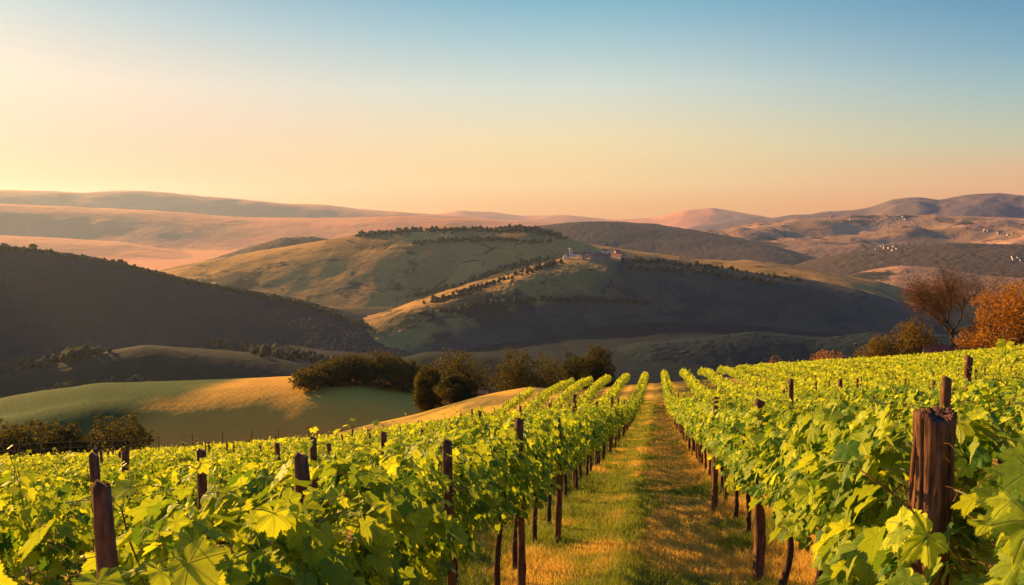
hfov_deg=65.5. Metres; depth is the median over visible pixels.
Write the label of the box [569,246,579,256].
church
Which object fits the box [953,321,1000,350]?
shrub
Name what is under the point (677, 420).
grapevine
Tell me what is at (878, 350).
shrub
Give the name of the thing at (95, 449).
trellis post
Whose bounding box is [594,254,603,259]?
house
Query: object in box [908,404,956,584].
trellis post
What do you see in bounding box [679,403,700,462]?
grapevine
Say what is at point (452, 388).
shrub
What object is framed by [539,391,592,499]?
grapevine
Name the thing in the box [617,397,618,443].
trellis post
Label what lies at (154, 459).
grapevine
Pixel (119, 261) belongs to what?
broadleaf tree
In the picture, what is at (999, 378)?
grapevine
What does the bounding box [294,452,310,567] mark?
trellis post
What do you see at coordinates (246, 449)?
grapevine
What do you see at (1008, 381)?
grapevine
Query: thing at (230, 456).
grapevine
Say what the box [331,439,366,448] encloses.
grapevine
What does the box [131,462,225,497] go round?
grapevine
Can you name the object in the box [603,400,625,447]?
grapevine
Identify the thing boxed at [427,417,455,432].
grapevine
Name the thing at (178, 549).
grapevine
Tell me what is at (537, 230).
hilltop wood
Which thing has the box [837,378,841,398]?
trellis post
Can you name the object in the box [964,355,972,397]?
trellis post
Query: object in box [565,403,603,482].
grapevine
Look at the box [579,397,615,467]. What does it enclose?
grapevine
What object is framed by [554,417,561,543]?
trellis post
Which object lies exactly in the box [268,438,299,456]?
grapevine
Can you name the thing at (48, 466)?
grapevine
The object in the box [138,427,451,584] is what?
grapevine
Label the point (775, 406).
grapevine
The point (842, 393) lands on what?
grapevine
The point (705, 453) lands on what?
grapevine
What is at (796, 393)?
grapevine
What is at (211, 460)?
grapevine
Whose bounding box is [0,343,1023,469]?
vineyard rows
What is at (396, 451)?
grapevine
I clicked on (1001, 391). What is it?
grapevine
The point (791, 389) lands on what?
trellis post
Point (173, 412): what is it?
meadow hill
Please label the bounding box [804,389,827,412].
grapevine
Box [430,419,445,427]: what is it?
grapevine
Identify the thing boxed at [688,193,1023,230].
mountain
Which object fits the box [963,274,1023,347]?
broadleaf tree
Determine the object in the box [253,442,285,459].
grapevine
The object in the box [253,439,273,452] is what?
grapevine
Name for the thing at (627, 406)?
grapevine
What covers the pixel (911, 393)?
grapevine
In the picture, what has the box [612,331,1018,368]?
valley mound
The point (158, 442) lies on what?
wire fence
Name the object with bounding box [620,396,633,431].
grapevine
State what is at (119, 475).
grapevine
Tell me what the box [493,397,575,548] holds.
grapevine
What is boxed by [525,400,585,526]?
grapevine
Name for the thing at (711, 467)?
trellis post
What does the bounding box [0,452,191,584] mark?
grapevine
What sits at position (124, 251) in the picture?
hazy ridge
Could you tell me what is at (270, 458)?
grapevine
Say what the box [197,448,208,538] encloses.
trellis post
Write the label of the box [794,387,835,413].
grapevine
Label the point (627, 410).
grapevine
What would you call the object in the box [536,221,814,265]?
purple hill
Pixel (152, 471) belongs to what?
grapevine
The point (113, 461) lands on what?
grapevine
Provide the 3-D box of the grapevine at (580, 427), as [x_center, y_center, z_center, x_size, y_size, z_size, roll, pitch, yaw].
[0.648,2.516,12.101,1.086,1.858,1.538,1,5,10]
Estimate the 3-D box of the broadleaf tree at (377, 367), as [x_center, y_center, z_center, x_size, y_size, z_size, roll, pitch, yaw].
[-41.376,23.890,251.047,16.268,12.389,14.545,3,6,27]
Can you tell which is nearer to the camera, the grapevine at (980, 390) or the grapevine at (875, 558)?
the grapevine at (875, 558)
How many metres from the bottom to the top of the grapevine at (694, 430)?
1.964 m
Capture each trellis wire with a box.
[0,424,486,511]
[234,449,498,558]
[472,423,628,584]
[726,412,965,493]
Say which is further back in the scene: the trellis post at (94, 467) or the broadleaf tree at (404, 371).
the broadleaf tree at (404, 371)
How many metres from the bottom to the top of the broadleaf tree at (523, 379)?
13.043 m
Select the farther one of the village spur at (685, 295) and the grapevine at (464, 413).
the village spur at (685, 295)
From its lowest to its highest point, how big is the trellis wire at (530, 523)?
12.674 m
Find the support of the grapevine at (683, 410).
on the vineyard hillside
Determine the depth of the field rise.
2327.81 m
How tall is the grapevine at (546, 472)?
1.814 m
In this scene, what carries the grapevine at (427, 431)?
on the vineyard hillside
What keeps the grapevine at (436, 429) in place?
on the vineyard hillside
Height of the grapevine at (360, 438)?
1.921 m
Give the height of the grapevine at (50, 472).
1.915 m
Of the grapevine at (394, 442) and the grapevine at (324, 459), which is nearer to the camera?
the grapevine at (324, 459)
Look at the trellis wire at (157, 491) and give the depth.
6.15 m
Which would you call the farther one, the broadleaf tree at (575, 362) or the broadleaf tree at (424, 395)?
the broadleaf tree at (575, 362)
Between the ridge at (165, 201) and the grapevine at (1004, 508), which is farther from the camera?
the ridge at (165, 201)
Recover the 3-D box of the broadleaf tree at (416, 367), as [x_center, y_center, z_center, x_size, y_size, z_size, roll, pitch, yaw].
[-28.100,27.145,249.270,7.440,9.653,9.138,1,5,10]
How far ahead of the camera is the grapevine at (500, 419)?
19.57 m
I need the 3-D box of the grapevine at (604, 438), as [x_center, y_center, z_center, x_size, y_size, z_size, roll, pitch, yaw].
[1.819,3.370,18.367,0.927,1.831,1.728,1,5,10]
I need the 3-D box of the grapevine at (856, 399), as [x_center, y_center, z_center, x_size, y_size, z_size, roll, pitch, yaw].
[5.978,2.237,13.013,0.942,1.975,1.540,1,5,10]
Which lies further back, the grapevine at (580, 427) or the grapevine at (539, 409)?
the grapevine at (539, 409)
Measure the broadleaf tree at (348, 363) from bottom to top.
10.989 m
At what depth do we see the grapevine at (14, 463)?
27.14 m
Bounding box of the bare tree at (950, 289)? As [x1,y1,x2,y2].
[890,260,1023,347]
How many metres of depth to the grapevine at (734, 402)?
11.43 m
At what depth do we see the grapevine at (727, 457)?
7.93 m
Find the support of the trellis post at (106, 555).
on the vineyard hillside
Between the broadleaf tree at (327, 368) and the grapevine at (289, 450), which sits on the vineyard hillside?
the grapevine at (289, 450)
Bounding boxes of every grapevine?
[0,445,92,584]
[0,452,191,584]
[0,453,122,571]
[0,455,41,473]
[0,457,325,584]
[0,458,56,480]
[0,461,23,495]
[0,463,51,515]
[0,493,12,556]
[1,456,28,470]
[13,460,78,542]
[16,453,69,470]
[30,462,113,566]
[38,449,80,468]
[38,461,87,477]
[40,446,179,534]
[53,452,87,464]
[59,456,88,469]
[63,456,119,486]
[67,452,120,471]
[77,456,167,519]
[87,456,119,470]
[99,451,117,465]
[111,455,153,467]
[118,448,154,463]
[119,448,151,463]
[119,451,279,546]
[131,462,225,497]
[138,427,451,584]
[141,445,193,479]
[146,469,193,480]
[147,446,172,461]
[168,443,206,469]
[174,447,212,478]
[179,451,234,475]
[188,441,276,553]
[206,446,241,459]
[211,449,264,469]
[216,447,325,546]
[217,443,247,456]
[232,441,268,461]
[236,440,263,456]
[252,454,294,464]
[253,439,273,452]
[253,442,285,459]
[257,444,295,472]
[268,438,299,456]
[270,441,327,464]
[274,441,366,505]
[280,439,322,457]
[297,437,327,476]
[306,436,332,449]
[314,411,490,584]
[317,426,397,561]
[321,431,347,450]
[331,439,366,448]
[351,431,371,443]
[361,429,379,441]
[363,430,393,445]
[365,433,420,461]
[378,431,411,446]
[391,433,424,446]
[392,425,416,440]
[397,421,528,581]
[405,428,437,440]
[406,441,440,461]
[407,422,460,448]
[413,421,434,432]
[424,422,445,434]
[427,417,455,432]
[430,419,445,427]
[436,412,481,459]
[442,409,467,425]
[444,403,492,437]
[448,407,548,584]
[448,417,560,573]
[464,405,503,438]
[483,406,508,440]
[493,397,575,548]
[514,406,543,420]
[516,407,590,465]
[522,404,542,416]
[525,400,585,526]
[527,401,550,414]
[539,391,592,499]
[558,398,601,491]
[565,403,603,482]
[571,396,612,475]
[571,405,610,471]
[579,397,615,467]
[583,400,616,465]
[587,405,619,460]
[590,401,620,453]
[600,403,629,451]
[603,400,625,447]
[609,395,629,439]
[614,399,632,438]
[614,400,627,448]
[615,397,630,438]
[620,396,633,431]
[627,396,637,426]
[666,395,680,425]
[669,401,680,433]
[670,394,682,434]
[671,401,684,438]
[673,396,687,442]
[673,399,697,458]
[675,393,700,450]
[676,388,705,456]
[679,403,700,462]
[680,382,710,465]
[684,397,706,469]
[688,388,729,475]
[691,390,744,458]
[694,380,751,503]
[696,378,746,493]
[701,393,742,518]
[707,398,810,537]
[715,405,811,557]
[724,383,822,584]
[739,389,759,406]
[744,379,1000,580]
[745,387,768,405]
[746,384,907,584]
[747,388,772,404]
[759,387,786,404]
[764,384,799,407]
[770,389,782,409]
[775,386,816,411]
[780,385,820,417]
[790,318,1023,584]
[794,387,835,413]
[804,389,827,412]
[810,382,829,396]
[818,398,858,407]
[819,384,835,397]
[825,380,874,403]
[849,375,914,413]
[854,362,929,492]
[881,367,977,441]
[886,348,1023,584]
[892,374,919,396]
[906,376,932,385]
[910,370,1014,501]
[917,375,943,389]
[926,371,962,389]
[928,368,994,396]
[951,353,1023,465]
[954,373,1017,411]
[983,366,1018,384]
[989,372,1023,433]
[991,376,1023,432]
[998,389,1023,447]
[1007,367,1023,380]
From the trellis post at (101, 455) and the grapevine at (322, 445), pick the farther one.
the grapevine at (322, 445)
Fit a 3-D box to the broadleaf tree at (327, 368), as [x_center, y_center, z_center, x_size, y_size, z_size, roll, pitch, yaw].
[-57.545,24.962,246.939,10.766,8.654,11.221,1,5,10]
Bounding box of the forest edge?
[0,245,375,333]
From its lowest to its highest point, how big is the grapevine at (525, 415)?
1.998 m
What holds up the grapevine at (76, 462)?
on the vineyard hillside
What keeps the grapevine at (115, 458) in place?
on the vineyard hillside
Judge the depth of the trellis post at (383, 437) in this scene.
8.75 m
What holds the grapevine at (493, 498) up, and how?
on the vineyard hillside
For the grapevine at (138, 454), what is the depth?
29.64 m
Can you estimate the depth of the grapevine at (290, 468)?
8.32 m
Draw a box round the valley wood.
[0,335,335,391]
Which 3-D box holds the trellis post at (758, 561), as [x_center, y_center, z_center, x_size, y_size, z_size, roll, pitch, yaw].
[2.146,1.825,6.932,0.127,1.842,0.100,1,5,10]
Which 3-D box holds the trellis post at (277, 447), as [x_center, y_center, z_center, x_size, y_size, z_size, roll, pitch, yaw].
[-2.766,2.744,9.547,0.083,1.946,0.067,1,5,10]
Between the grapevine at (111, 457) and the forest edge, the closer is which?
the grapevine at (111, 457)
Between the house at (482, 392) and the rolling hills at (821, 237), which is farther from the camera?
the rolling hills at (821, 237)
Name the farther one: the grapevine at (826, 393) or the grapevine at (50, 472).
the grapevine at (826, 393)
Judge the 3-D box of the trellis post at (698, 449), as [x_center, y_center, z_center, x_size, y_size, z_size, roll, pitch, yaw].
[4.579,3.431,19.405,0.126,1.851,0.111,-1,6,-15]
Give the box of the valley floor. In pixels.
[0,251,1023,385]
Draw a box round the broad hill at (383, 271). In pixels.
[160,226,923,308]
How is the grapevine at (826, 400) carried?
on the vineyard hillside
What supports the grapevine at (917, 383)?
on the vineyard hillside
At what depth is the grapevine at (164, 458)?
26.73 m
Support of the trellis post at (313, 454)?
on the vineyard hillside
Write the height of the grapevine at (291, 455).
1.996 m
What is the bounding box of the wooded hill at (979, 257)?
[794,242,1023,277]
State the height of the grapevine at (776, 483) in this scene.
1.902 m
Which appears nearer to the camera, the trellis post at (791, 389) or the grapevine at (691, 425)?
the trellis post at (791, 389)
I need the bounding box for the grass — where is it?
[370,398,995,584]
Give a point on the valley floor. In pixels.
(612, 338)
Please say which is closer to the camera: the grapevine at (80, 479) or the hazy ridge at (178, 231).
the grapevine at (80, 479)
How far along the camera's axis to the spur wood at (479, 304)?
1534.33 m
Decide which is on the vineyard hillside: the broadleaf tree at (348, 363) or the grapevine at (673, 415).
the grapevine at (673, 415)
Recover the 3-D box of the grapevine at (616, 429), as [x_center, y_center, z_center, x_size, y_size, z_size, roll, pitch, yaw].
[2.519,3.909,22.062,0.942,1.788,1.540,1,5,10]
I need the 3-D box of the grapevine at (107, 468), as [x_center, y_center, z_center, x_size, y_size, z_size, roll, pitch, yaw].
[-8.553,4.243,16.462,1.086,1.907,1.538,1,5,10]
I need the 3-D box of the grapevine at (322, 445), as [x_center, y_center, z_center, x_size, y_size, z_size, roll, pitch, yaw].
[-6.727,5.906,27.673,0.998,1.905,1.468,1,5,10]
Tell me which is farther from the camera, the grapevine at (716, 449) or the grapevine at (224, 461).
the grapevine at (224, 461)
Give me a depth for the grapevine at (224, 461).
17.39 m
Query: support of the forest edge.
on the forest hill at (54, 303)
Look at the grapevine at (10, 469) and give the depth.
20.75 m
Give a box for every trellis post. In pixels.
[89,452,100,543]
[91,480,118,579]
[93,446,97,453]
[99,450,102,462]
[121,449,129,550]
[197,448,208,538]
[275,442,280,485]
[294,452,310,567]
[309,436,317,487]
[326,443,330,453]
[380,431,386,469]
[442,439,455,584]
[514,417,525,584]
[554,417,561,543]
[572,394,576,487]
[610,397,612,450]
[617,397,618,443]
[697,396,700,462]
[711,396,717,510]
[711,455,712,480]
[753,398,764,584]
[788,378,793,409]
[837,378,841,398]
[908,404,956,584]
[940,376,951,408]
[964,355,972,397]
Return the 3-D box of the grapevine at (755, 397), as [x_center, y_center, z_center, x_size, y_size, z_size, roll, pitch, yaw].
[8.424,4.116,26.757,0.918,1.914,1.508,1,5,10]
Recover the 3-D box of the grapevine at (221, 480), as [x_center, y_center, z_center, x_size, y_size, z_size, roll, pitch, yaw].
[-2.623,2.238,7.101,1.086,1.836,1.538,1,5,10]
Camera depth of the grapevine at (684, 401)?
21.68 m
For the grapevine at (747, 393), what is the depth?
29.21 m
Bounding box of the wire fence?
[0,426,308,462]
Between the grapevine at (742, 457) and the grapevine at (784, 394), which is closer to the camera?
the grapevine at (742, 457)
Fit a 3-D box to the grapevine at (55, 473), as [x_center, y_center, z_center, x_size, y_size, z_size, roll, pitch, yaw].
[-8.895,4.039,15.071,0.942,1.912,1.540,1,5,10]
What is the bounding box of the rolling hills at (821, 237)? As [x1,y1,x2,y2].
[703,214,1023,257]
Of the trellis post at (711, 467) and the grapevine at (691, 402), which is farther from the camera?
the grapevine at (691, 402)
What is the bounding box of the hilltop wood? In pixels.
[355,224,568,297]
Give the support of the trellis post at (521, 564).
on the vineyard hillside
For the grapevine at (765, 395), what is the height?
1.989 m
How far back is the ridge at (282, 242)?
2891.25 m
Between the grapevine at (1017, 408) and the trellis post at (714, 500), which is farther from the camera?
the trellis post at (714, 500)
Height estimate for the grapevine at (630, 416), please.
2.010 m
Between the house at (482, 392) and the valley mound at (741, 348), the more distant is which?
the valley mound at (741, 348)
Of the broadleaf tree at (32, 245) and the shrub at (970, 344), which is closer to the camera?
the shrub at (970, 344)
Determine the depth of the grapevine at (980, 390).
14.71 m
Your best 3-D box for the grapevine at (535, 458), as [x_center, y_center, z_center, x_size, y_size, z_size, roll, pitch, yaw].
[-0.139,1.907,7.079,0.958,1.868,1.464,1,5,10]
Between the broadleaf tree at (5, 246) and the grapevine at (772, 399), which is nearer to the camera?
the grapevine at (772, 399)
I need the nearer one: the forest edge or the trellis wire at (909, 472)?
the trellis wire at (909, 472)
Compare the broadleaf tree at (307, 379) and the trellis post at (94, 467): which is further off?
the broadleaf tree at (307, 379)
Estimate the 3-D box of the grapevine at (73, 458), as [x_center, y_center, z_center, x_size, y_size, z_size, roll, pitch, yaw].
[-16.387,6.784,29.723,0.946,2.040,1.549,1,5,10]
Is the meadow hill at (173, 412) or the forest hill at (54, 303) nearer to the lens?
the meadow hill at (173, 412)
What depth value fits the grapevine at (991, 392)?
13.68 m
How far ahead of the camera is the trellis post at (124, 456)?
9.62 m
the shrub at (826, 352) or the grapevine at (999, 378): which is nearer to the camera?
the grapevine at (999, 378)
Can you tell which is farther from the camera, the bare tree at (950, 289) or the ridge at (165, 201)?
the ridge at (165, 201)
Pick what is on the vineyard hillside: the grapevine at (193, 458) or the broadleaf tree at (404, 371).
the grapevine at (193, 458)
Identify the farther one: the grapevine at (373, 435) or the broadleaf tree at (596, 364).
the broadleaf tree at (596, 364)
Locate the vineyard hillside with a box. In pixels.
[7,361,1018,584]
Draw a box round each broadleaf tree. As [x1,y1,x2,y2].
[0,243,9,250]
[0,418,64,457]
[28,243,37,248]
[39,421,89,454]
[80,411,156,452]
[116,259,124,264]
[288,366,330,389]
[312,359,345,386]
[323,356,352,380]
[331,351,369,384]
[353,350,399,388]
[388,357,416,392]
[410,364,426,389]
[412,364,443,412]
[430,347,492,406]
[487,346,552,391]
[532,351,563,387]
[558,350,588,389]
[573,343,615,388]
[880,315,939,355]
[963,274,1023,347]
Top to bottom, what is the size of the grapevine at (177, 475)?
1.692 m
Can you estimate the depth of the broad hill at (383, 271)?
2100.94 m
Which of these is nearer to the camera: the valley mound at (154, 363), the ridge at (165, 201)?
the valley mound at (154, 363)
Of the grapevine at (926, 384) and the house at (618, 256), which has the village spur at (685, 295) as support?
the house at (618, 256)
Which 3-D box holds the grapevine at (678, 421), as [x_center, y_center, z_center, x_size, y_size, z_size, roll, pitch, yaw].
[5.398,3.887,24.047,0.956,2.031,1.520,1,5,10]
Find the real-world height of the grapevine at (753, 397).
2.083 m
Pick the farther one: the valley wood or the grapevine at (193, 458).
the valley wood
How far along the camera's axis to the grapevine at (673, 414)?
32.95 m
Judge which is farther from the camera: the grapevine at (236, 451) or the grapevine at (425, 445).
the grapevine at (236, 451)
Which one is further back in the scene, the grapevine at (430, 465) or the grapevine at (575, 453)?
the grapevine at (575, 453)
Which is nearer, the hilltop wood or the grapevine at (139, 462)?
the grapevine at (139, 462)
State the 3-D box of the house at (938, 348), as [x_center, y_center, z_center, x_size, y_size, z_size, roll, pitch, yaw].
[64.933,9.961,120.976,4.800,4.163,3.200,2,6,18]
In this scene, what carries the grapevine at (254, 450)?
on the vineyard hillside
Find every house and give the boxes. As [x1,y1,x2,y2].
[477,390,488,395]
[578,253,585,259]
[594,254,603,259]
[615,254,623,258]
[920,344,958,352]
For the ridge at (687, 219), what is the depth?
11789.92 m
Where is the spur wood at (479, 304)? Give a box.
[418,254,800,315]
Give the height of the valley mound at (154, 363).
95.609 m
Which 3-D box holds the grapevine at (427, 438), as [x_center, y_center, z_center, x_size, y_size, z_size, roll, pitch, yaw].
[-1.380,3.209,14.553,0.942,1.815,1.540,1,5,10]
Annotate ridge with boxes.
[0,190,563,224]
[0,204,539,250]
[0,235,193,261]
[205,236,328,260]
[436,208,770,228]
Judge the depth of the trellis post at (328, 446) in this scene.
15.93 m
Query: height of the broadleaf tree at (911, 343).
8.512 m
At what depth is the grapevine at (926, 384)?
24.91 m
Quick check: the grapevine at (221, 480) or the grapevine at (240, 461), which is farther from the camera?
the grapevine at (240, 461)
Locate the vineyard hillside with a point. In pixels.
(498, 399)
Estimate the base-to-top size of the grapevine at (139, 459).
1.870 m
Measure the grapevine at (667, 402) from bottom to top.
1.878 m
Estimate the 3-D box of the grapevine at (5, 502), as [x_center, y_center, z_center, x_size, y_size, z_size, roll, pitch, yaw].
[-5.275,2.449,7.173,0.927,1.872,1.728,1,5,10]
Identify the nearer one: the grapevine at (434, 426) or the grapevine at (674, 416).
the grapevine at (434, 426)
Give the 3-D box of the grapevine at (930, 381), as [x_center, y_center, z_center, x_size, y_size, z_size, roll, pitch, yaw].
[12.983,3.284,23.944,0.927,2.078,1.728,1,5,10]
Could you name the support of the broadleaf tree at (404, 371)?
on the meadow hill at (173, 412)
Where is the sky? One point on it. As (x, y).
(604, 109)
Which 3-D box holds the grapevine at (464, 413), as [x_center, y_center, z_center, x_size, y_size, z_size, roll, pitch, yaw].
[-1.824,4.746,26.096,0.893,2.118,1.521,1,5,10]
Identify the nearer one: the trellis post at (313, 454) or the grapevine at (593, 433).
the trellis post at (313, 454)
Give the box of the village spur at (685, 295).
[362,255,940,353]
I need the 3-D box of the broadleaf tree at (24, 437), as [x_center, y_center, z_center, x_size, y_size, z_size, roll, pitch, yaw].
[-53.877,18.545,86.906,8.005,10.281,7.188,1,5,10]
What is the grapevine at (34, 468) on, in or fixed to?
on the vineyard hillside
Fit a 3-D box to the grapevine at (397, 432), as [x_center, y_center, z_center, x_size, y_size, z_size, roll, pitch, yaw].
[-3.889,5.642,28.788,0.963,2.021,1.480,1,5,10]
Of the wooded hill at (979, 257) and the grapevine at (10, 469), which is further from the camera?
the wooded hill at (979, 257)
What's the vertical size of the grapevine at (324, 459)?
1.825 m
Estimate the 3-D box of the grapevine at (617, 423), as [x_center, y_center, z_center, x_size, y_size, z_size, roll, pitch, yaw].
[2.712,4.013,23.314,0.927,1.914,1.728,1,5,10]
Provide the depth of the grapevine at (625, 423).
28.27 m
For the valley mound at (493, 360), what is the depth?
882.71 m
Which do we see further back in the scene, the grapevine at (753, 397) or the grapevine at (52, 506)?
the grapevine at (753, 397)
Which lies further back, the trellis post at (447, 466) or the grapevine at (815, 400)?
the grapevine at (815, 400)
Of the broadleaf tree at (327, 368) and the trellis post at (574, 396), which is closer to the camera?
the trellis post at (574, 396)
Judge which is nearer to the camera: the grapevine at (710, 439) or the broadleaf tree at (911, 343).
the grapevine at (710, 439)
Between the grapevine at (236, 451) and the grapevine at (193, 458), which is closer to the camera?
the grapevine at (193, 458)
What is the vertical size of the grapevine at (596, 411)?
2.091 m
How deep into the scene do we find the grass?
9.91 m
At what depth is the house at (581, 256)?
1646.04 m
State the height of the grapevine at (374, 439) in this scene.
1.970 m
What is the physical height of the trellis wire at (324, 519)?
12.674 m
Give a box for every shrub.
[432,373,479,404]
[810,349,844,359]
[853,334,896,366]
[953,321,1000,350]
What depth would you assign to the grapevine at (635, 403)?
43.32 m
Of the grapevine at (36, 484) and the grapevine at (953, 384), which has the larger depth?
the grapevine at (953, 384)
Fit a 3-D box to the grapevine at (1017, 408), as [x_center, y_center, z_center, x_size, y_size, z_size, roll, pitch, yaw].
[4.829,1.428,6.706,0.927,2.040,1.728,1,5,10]
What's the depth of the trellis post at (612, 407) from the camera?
24.74 m
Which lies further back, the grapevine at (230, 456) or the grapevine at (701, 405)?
the grapevine at (230, 456)
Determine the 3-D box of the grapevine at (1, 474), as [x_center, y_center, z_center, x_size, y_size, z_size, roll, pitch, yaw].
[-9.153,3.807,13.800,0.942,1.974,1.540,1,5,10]
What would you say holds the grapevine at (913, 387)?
on the vineyard hillside
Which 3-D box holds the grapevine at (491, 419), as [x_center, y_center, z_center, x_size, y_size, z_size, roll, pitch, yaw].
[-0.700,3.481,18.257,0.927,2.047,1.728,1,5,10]
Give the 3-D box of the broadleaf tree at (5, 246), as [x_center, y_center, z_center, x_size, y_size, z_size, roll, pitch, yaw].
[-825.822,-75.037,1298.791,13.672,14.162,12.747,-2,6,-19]
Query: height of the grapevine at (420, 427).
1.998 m
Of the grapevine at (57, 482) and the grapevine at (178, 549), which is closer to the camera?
the grapevine at (178, 549)
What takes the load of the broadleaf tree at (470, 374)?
on the vineyard hillside
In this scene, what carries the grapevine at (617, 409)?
on the vineyard hillside
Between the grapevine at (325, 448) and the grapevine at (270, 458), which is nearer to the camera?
the grapevine at (270, 458)
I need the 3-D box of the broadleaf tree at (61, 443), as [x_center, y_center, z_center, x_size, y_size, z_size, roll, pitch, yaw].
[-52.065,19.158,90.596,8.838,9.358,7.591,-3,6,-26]
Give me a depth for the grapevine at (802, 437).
3.97 m
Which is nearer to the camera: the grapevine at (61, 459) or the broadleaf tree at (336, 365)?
the grapevine at (61, 459)
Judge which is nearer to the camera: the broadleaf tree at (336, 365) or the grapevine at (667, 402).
the grapevine at (667, 402)
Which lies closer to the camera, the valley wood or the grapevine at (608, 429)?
the grapevine at (608, 429)
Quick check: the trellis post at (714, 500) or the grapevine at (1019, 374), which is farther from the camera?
the grapevine at (1019, 374)
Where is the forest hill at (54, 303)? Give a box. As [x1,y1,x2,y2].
[0,249,413,360]
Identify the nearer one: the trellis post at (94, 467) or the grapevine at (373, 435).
the trellis post at (94, 467)
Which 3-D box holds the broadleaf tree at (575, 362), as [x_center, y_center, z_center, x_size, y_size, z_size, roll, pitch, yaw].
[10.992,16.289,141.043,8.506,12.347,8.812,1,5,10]
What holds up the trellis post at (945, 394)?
on the vineyard hillside
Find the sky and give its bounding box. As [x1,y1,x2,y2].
[0,0,1023,218]
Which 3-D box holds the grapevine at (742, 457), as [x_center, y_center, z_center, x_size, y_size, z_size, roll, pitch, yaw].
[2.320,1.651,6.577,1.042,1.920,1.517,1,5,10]
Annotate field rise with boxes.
[849,265,1023,295]
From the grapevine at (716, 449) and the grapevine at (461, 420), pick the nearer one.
the grapevine at (716, 449)
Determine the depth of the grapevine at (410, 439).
20.77 m
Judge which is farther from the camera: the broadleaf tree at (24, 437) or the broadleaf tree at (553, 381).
the broadleaf tree at (553, 381)
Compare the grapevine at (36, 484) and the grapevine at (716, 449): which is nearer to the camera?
the grapevine at (716, 449)
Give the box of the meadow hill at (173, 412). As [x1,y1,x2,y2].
[0,376,472,449]
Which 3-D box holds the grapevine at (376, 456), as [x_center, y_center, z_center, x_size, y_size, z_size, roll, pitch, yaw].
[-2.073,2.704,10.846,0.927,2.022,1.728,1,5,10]
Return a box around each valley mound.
[0,345,322,397]
[397,352,594,393]
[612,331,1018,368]
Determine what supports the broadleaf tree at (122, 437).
on the vineyard hillside
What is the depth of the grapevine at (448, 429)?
15.67 m
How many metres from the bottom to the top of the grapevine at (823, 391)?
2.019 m
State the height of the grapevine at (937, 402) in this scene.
1.950 m
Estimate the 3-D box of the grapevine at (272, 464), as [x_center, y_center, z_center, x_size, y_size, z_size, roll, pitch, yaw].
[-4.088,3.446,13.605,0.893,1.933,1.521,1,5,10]
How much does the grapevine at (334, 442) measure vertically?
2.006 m
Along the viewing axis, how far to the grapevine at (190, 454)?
24.07 m
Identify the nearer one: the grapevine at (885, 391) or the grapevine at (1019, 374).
the grapevine at (885, 391)
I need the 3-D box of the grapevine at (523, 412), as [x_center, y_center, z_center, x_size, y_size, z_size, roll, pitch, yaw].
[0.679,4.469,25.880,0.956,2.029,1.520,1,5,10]

